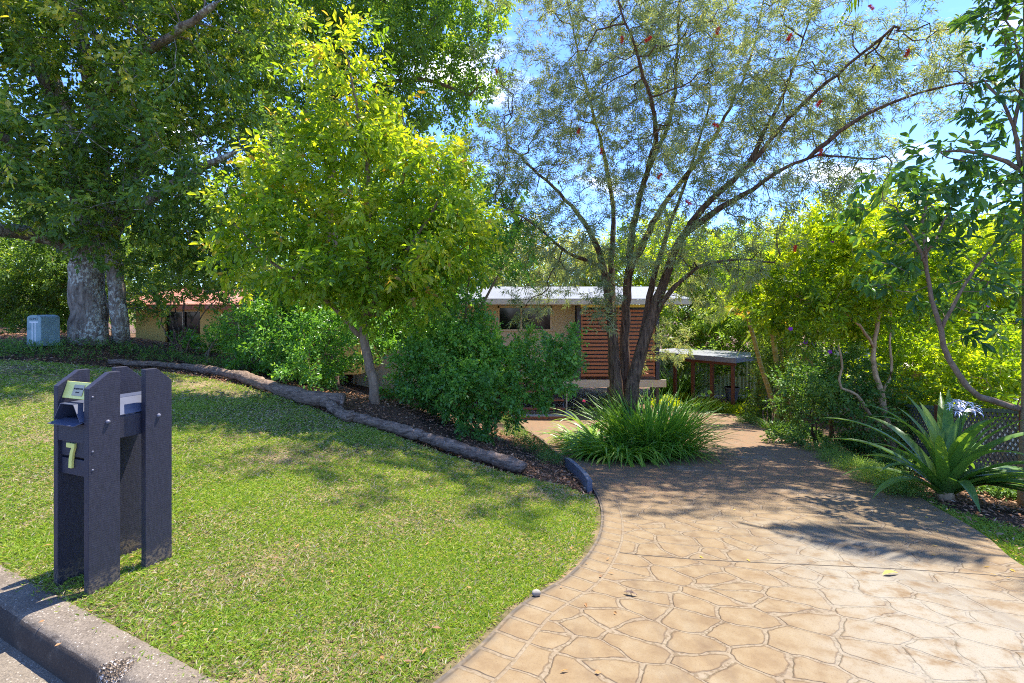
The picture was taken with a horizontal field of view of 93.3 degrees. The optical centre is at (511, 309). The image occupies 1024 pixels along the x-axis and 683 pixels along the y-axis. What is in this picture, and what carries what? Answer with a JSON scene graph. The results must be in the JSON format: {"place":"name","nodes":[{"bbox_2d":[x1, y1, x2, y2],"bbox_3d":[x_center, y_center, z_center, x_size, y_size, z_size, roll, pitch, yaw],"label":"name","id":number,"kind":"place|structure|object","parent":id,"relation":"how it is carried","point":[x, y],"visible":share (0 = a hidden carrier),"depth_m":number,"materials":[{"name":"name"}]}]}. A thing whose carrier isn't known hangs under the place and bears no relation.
{"place":"outdoors","nodes":[
{"label":"outdoors","id":0,"kind":"place"},
{"bbox_2d":[0,358,600,682],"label":"lawn","id":1,"kind":"structure","parent":0,"point":[453,662],"depth_m":3.31,"materials":[{"name":"green plant"}]},
{"bbox_2d":[47,366,171,596],"bbox_3d":[-2.367,1.012,2.860,0.331,1.317,0.494,0,0,21],"label":"letterbox","id":2,"kind":"object","parent":1,"relation":"on","point":[112,466],"visible":0.99,"depth_m":2.76,"materials":[{"name":"grey paint"}]},
{"bbox_2d":[108,359,354,421],"bbox_3d":[-4.702,1.231,8.063,5.901,0.607,0.740,0,0,25],"label":"fallen log","id":3,"kind":"object","parent":1,"relation":"on","point":[334,403],"visible":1,"depth_m":7.37,"materials":[{"name":"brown wood"}]},
{"bbox_2d":[345,374,352,379],"bbox_3d":[-6.577,2.715,19.560,0.349,0.260,0.349,0,0,0],"label":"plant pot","id":4,"kind":"object","parent":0,"point":[350,376],"visible":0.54,"depth_m":19.44,"materials":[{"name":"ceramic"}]},
{"bbox_2d":[0,0,1022,310],"label":"sky","id":5,"kind":"structure","parent":0,"point":[947,8],"materials":[{"name":"blue"}]},
{"bbox_2d":[0,313,1023,561],"bbox_3d":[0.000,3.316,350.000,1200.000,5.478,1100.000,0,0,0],"label":"ground","id":6,"kind":"structure","parent":0,"point":[583,393],"depth_m":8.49,"materials":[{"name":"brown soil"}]},
{"bbox_2d":[27,315,59,346],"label":"cable pillar","id":7,"kind":"structure","parent":6,"relation":"on","point":[43,328],"depth_m":9.06,"materials":[{"name":"green plastic"}]},
{"bbox_2d":[0,200,106,333],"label":"understorey shrub","id":8,"kind":"object","parent":6,"relation":"on","point":[7,307],"visible":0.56,"depth_m":13.81,"materials":[{"name":"green plant"}]},
{"bbox_2d":[0,148,145,327],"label":"broadleaf tree","id":9,"kind":"object","parent":6,"relation":"on","point":[21,314],"visible":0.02,"depth_m":19.96,"materials":[{"name":"green plant"}]},
{"bbox_2d":[0,197,161,332],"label":"understorey shrub","id":10,"kind":"object","parent":6,"relation":"on","point":[64,312],"visible":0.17,"depth_m":14.44,"materials":[{"name":"green plant"}]},
{"bbox_2d":[15,224,183,332],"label":"broadleaf tree","id":11,"kind":"object","parent":6,"relation":"on","point":[133,322],"depth_m":33.91,"materials":[{"name":"plant"}]},
{"bbox_2d":[0,565,218,682],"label":"kerb","id":12,"kind":"structure","parent":6,"relation":"on","point":[83,652],"depth_m":2.28,"materials":[{"name":"concrete"}]},
{"bbox_2d":[0,334,327,384],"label":"weed cover","id":13,"kind":"object","parent":6,"relation":"on","point":[129,345],"visible":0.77,"depth_m":9.45,"materials":[{"name":"green plant"}]},
{"bbox_2d":[47,175,293,296],"bbox_3d":[-17.017,-2.885,24.899,13.145,9.084,7.782,0,0,0],"label":"broadleaf tree","id":14,"kind":"object","parent":6,"relation":"on","point":[273,260],"visible":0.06,"depth_m":24.90,"materials":[{"name":"green plant"}]},
{"bbox_2d":[0,0,341,345],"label":"broadleaf tree","id":15,"kind":"object","parent":6,"relation":"on","point":[101,217],"visible":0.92,"depth_m":8.75,"materials":[{"name":"green plant"}]},
{"bbox_2d":[124,239,246,353],"bbox_3d":[-8.387,-0.346,12.329,3.463,2.875,2.695,0,0,20],"label":"leafy shrub","id":16,"kind":"object","parent":6,"relation":"on","point":[184,282],"visible":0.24,"depth_m":12.01,"materials":[{"name":"green plant"}]},
{"bbox_2d":[165,302,251,361],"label":"leafy shrub","id":17,"kind":"object","parent":6,"relation":"on","point":[195,337],"visible":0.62,"depth_m":11.44,"materials":[{"name":"green plant"}]},
{"bbox_2d":[127,288,379,374],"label":"house","id":18,"kind":"structure","parent":6,"relation":"on","point":[149,331],"depth_m":16.32,"materials":[{"name":"beige brick"}]},
{"bbox_2d":[167,310,199,347],"bbox_3d":[-11.115,0.680,16.390,1.170,1.290,0.100,0,0,0],"label":"window","id":19,"kind":"structure","parent":18,"relation":"in","point":[189,314],"depth_m":16.42,"materials":[{"name":"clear glass"}]},
{"bbox_2d":[223,310,253,347],"bbox_3d":[-9.235,0.680,16.390,1.070,1.290,0.100,0,0,0],"label":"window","id":20,"kind":"structure","parent":18,"relation":"in","point":[234,323],"depth_m":16.42,"materials":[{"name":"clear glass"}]},
{"bbox_2d":[205,263,325,374],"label":"leafy shrub","id":21,"kind":"object","parent":6,"relation":"on","point":[243,356],"visible":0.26,"depth_m":9.66,"materials":[{"name":"green plant"}]},
{"bbox_2d":[236,269,395,391],"bbox_3d":[-3.803,0.349,9.322,3.056,2.551,2.782,0,0,33],"label":"leafy shrub","id":22,"kind":"object","parent":6,"relation":"on","point":[306,350],"visible":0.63,"depth_m":8.78,"materials":[{"name":"green plant"}]},
{"bbox_2d":[187,4,522,403],"bbox_3d":[-2.217,-1.607,7.406,4.778,6.254,2.587,0,0,0],"label":"sapling","id":23,"kind":"object","parent":6,"relation":"on","point":[425,261],"visible":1,"depth_m":7.03,"materials":[{"name":"green plant"}]},
{"bbox_2d":[213,0,520,384],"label":"broadleaf tree","id":24,"kind":"object","parent":6,"relation":"on","point":[407,14],"visible":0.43,"depth_m":13.58,"materials":[{"name":"green plant"}]},
{"bbox_2d":[319,252,478,369],"bbox_3d":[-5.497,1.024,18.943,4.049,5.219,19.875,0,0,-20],"label":"leafy shrub","id":25,"kind":"object","parent":6,"relation":"on","point":[390,332],"visible":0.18,"depth_m":10.60,"materials":[{"name":"green plant"}]},
{"bbox_2d":[281,130,534,286],"bbox_3d":[-5.312,-2.909,24.634,13.191,13.251,8.229,0,0,0],"label":"broadleaf tree","id":26,"kind":"object","parent":6,"relation":"on","point":[473,173],"visible":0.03,"depth_m":23.79,"materials":[{"name":"green plant"}]},
{"bbox_2d":[348,410,526,473],"bbox_3d":[-1.086,1.717,6.413,2.704,0.647,0.305,0,0,17],"label":"fallen log","id":27,"kind":"object","parent":6,"relation":"on","point":[501,460],"visible":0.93,"depth_m":6.34,"materials":[{"name":"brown wood"}]},
{"bbox_2d":[386,177,557,421],"bbox_3d":[-0.715,0.699,12.902,3.071,6.253,10.723,0,0,0],"label":"broadleaf tree","id":28,"kind":"object","parent":6,"relation":"on","point":[500,264],"visible":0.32,"depth_m":8.57,"materials":[{"name":"green plant"}]},
{"bbox_2d":[379,293,590,446],"bbox_3d":[-0.472,0.977,8.317,3.708,2.508,2.680,0,0,0],"label":"round shrub","id":29,"kind":"object","parent":6,"relation":"on","point":[480,381],"visible":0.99,"depth_m":7.82,"materials":[{"name":"green plant"}]},
{"bbox_2d":[0,403,1015,672],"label":"fallen leaves","id":30,"kind":"object","parent":6,"relation":"on","point":[426,543],"depth_m":3.08,"materials":[{"name":"brown plant"}]},
{"bbox_2d":[353,287,691,418],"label":"house","id":31,"kind":"structure","parent":6,"relation":"on","point":[596,358],"depth_m":18.38,"materials":[{"name":"beige brick"}]},
{"bbox_2d":[498,306,552,330],"bbox_3d":[0.500,0.360,18.820,2.200,0.980,0.160,0,0,0],"label":"window","id":32,"kind":"structure","parent":31,"relation":"in","point":[505,314],"depth_m":18.88,"materials":[{"name":"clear glass"}]},
{"bbox_2d":[460,242,593,286],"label":"broadleaf tree","id":33,"kind":"object","parent":6,"relation":"on","point":[537,270],"visible":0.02,"depth_m":35.85,"materials":[{"name":"green plant"}]},
{"bbox_2d":[498,416,565,464],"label":"ground cover","id":34,"kind":"object","parent":6,"relation":"on","point":[531,440],"visible":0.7,"depth_m":8.03,"materials":[{"name":"green plant"}]},
{"bbox_2d":[466,208,624,286],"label":"broadleaf tree","id":35,"kind":"object","parent":6,"relation":"on","point":[540,271],"visible":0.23,"depth_m":25.73,"materials":[{"name":"green plant"}]},
{"bbox_2d":[533,421,617,451],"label":"agapanthus","id":36,"kind":"object","parent":6,"relation":"on","point":[567,431],"visible":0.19,"depth_m":9.46,"materials":[{"name":"green plant"}]},
{"bbox_2d":[565,458,591,493],"bbox_3d":[0.865,2.155,6.350,0.091,0.420,1.705,0,0,-3],"label":"garden edging","id":37,"kind":"object","parent":6,"relation":"on","point":[578,471],"visible":0.8,"depth_m":6.17,"materials":[{"name":"grey concrete"}]},
{"bbox_2d":[554,400,606,431],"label":"crinum lily","id":38,"kind":"object","parent":6,"relation":"on","point":[577,420],"visible":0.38,"depth_m":12.10,"materials":[{"name":"green plant"}]},
{"bbox_2d":[491,222,721,334],"bbox_3d":[7.724,-0.462,37.935,19.676,11.799,10.147,0,0,0],"label":"broadleaf tree","id":39,"kind":"object","parent":6,"relation":"on","point":[622,270],"visible":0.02,"depth_m":37.99,"materials":[{"name":"green plant"}]},
{"bbox_2d":[547,417,708,468],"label":"agapanthus","id":40,"kind":"object","parent":6,"relation":"on","point":[600,450],"visible":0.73,"depth_m":7.89,"materials":[{"name":"green plant"}]},
{"bbox_2d":[566,381,748,449],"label":"strappy clump","id":41,"kind":"object","parent":6,"relation":"on","point":[678,417],"visible":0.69,"depth_m":8.32,"materials":[{"name":"green plant"}]},
{"bbox_2d":[570,203,745,331],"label":"broadleaf tree","id":42,"kind":"object","parent":6,"relation":"on","point":[637,282],"visible":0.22,"depth_m":25.67,"materials":[{"name":"green plant"}]},
{"bbox_2d":[605,405,747,464],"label":"strappy clump","id":43,"kind":"object","parent":6,"relation":"on","point":[700,442],"visible":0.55,"depth_m":7.91,"materials":[{"name":"green plant"}]},
{"bbox_2d":[652,362,721,396],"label":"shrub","id":44,"kind":"object","parent":6,"relation":"on","point":[686,385],"visible":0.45,"depth_m":21.31,"materials":[{"name":"green plant"}]},
{"bbox_2d":[648,348,763,404],"bbox_3d":[8.108,3.026,20.315,2.870,2.441,4.046,0,0,-39],"label":"carport","id":45,"kind":"object","parent":6,"relation":"on","point":[732,359],"visible":0.54,"depth_m":19.10,"materials":[{"name":"metal"}]},
{"bbox_2d":[651,391,766,416],"bbox_3d":[7.760,3.738,18.877,4.283,0.910,3.268,0,0,32],"label":"lime cover","id":46,"kind":"object","parent":6,"relation":"on","point":[737,408],"visible":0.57,"depth_m":18.25,"materials":[{"name":"green plant"}]},
{"bbox_2d":[650,359,776,394],"bbox_3d":[10.500,3.300,24.600,7.050,2.100,0.070,0,0,0],"label":"sheet fence","id":47,"kind":"object","parent":6,"relation":"on","point":[740,382],"visible":0.2,"depth_m":24.60,"materials":[{"name":"metal"}]},
{"bbox_2d":[642,209,794,376],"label":"broadleaf tree","id":48,"kind":"object","parent":6,"relation":"on","point":[675,319],"visible":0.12,"depth_m":24.45,"materials":[{"name":"green plant"}]},
{"bbox_2d":[724,386,739,400],"bbox_3d":[8.875,3.415,19.520,0.600,0.550,0.593,0,0,0],"label":"plant tub","id":49,"kind":"object","parent":6,"relation":"on","point":[728,392],"visible":0.79,"depth_m":19.37,"materials":[{"name":"grey plastic"}]},
{"bbox_2d":[456,0,1019,430],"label":"bottlebrush tree","id":50,"kind":"object","parent":6,"relation":"on","point":[624,372],"visible":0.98,"depth_m":8.48,"materials":[{"name":"green plant"}]},
{"bbox_2d":[698,305,779,424],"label":"cane palm","id":51,"kind":"object","parent":6,"relation":"on","point":[732,308],"visible":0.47,"depth_m":13.44,"materials":[{"name":"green plant"}]},
{"bbox_2d":[662,251,826,404],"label":"broadleaf tree","id":52,"kind":"object","parent":6,"relation":"on","point":[733,322],"visible":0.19,"depth_m":22.27,"materials":[{"name":"green plant"}]},
{"bbox_2d":[723,279,796,428],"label":"cane palm","id":53,"kind":"object","parent":6,"relation":"on","point":[775,353],"visible":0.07,"depth_m":13.83,"materials":[{"name":"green plant"}]},
{"bbox_2d":[748,416,788,431],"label":"strappy clump","id":54,"kind":"object","parent":6,"relation":"on","point":[764,426],"visible":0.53,"depth_m":12.84,"materials":[{"name":"green plant"}]},
{"bbox_2d":[738,313,811,422],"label":"cane palm","id":55,"kind":"object","parent":6,"relation":"on","point":[745,320],"visible":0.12,"depth_m":14.04,"materials":[{"name":"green plant"}]},
{"bbox_2d":[737,326,824,426],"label":"cane palm","id":56,"kind":"object","parent":6,"relation":"on","point":[748,336],"visible":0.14,"depth_m":14.38,"materials":[{"name":"green plant"}]},
{"bbox_2d":[741,314,838,427],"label":"shade shrub","id":57,"kind":"object","parent":6,"relation":"on","point":[768,362],"visible":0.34,"depth_m":14.13,"materials":[{"name":"green plant"}]},
{"bbox_2d":[794,266,840,437],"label":"slender tree","id":58,"kind":"object","parent":6,"relation":"on","point":[831,428],"depth_m":10.35,"materials":[{"name":"brown plant"}]},
{"bbox_2d":[759,331,892,449],"bbox_3d":[6.166,1.611,9.647,2.445,2.484,2.131,0,0,-27],"label":"shade shrub","id":59,"kind":"object","parent":6,"relation":"on","point":[810,389],"visible":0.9,"depth_m":9.50,"materials":[{"name":"green plant"}]},
{"bbox_2d":[704,164,970,347],"bbox_3d":[12.804,-0.396,18.632,9.934,9.727,6.873,0,0,0],"label":"broadleaf tree","id":60,"kind":"object","parent":6,"relation":"on","point":[774,250],"visible":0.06,"depth_m":19.20,"materials":[{"name":"green plant"}]},
{"bbox_2d":[722,184,981,455],"bbox_3d":[6.395,0.287,8.944,4.587,5.255,2.992,0,0,-23],"label":"flowering tree","id":61,"kind":"object","parent":6,"relation":"on","point":[852,314],"visible":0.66,"depth_m":8.52,"materials":[{"name":"green plant"}]},
{"bbox_2d":[804,347,934,454],"bbox_3d":[6.760,1.851,9.222,1.983,2.159,2.020,0,0,-14],"label":"shade shrub","id":62,"kind":"object","parent":6,"relation":"on","point":[868,420],"visible":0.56,"depth_m":8.97,"materials":[{"name":"green plant"}]},
{"bbox_2d":[801,437,937,498],"bbox_3d":[4.890,2.177,6.943,0.822,0.804,4.053,0,0,20],"label":"fern cover","id":63,"kind":"object","parent":6,"relation":"on","point":[871,475],"visible":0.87,"depth_m":6.01,"materials":[{"name":"green plant"}]},
{"bbox_2d":[732,409,1016,500],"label":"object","id":64,"kind":"object","parent":6,"relation":"on","point":[1010,493],"visible":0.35,"depth_m":8.79,"materials":[{"name":"green plant"}]},
{"bbox_2d":[788,345,1020,454],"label":"house","id":65,"kind":"structure","parent":6,"relation":"on","point":[846,374],"depth_m":16.45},
{"bbox_2d":[824,315,998,440],"bbox_3d":[8.849,1.554,10.516,3.643,3.498,2.808,0,0,0],"label":"leafy shrub","id":66,"kind":"object","parent":6,"relation":"on","point":[919,359],"visible":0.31,"depth_m":10.04,"materials":[{"name":"green plant"}]},
{"bbox_2d":[823,0,1023,411],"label":"umbrella leaf tree","id":67,"kind":"object","parent":6,"relation":"on","point":[952,197],"visible":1,"depth_m":5.39,"materials":[{"name":"green plant"}]},
{"bbox_2d":[823,0,1023,505],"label":"tall palm","id":68,"kind":"object","parent":6,"relation":"on","point":[1020,496],"visible":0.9,"depth_m":5.34,"materials":[{"name":"green plant"}]},
{"bbox_2d":[827,387,1023,512],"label":"crinum lily","id":69,"kind":"object","parent":6,"relation":"on","point":[955,452],"visible":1,"depth_m":5.10,"materials":[{"name":"green plant"}]},
{"bbox_2d":[841,401,1020,497],"bbox_3d":[7.074,2.468,8.246,0.090,3.215,9.301,0,0,19],"label":"boundary fence","id":70,"kind":"object","parent":6,"relation":"on","point":[934,408],"visible":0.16,"depth_m":6.64,"materials":[{"name":"black metal"}]},
{"bbox_2d":[867,205,1021,445],"bbox_3d":[11.177,0.585,11.713,4.913,6.368,2.904,0,0,0],"label":"flowering tree","id":71,"kind":"object","parent":6,"relation":"on","point":[1001,302],"visible":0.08,"depth_m":11.08,"materials":[{"name":"green plant"}]},
{"bbox_2d":[887,309,1021,464],"bbox_3d":[8.767,1.598,8.469,2.861,3.222,2.587,0,0,-25],"label":"leafy shrub","id":72,"kind":"object","parent":6,"relation":"on","point":[1009,375],"visible":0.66,"depth_m":8.57,"materials":[{"name":"green plant"}]},
{"bbox_2d":[895,203,1021,332],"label":"broadleaf tree","id":73,"kind":"object","parent":6,"relation":"on","point":[983,215],"depth_m":17.95,"materials":[{"name":"green plant"}]},
{"bbox_2d":[920,496,1023,565],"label":"edge grass","id":74,"kind":"structure","parent":6,"relation":"on","point":[979,525],"depth_m":4.08,"materials":[{"name":"green plant"}]},
{"bbox_2d":[972,400,1020,458],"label":"leafy shrub","id":75,"kind":"object","parent":6,"relation":"on","point":[1007,423],"visible":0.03,"depth_m":12.40,"materials":[{"name":"green plant"}]},
{"bbox_2d":[433,413,1023,682],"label":"driveway","id":76,"kind":"structure","parent":0,"point":[809,592],"depth_m":2.91,"materials":[{"name":"beige concrete"}]},
{"bbox_2d":[532,589,540,596],"bbox_3d":[0.141,1.642,2.800,0.053,0.039,0.038,0,0,0],"label":"pebble","id":77,"kind":"object","parent":76,"relation":"on","point":[536,592],"visible":1,"depth_m":2.79,"materials":[{"name":"white stone"}]},
{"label":"road","id":78,"kind":"structure","parent":0,"visible":0},
{"bbox_2d":[0,638,64,682],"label":"gutter","id":79,"kind":"object","parent":78,"relation":"on","point":[16,666],"visible":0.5,"depth_m":2.29,"materials":[{"name":"concrete"}]}
]}

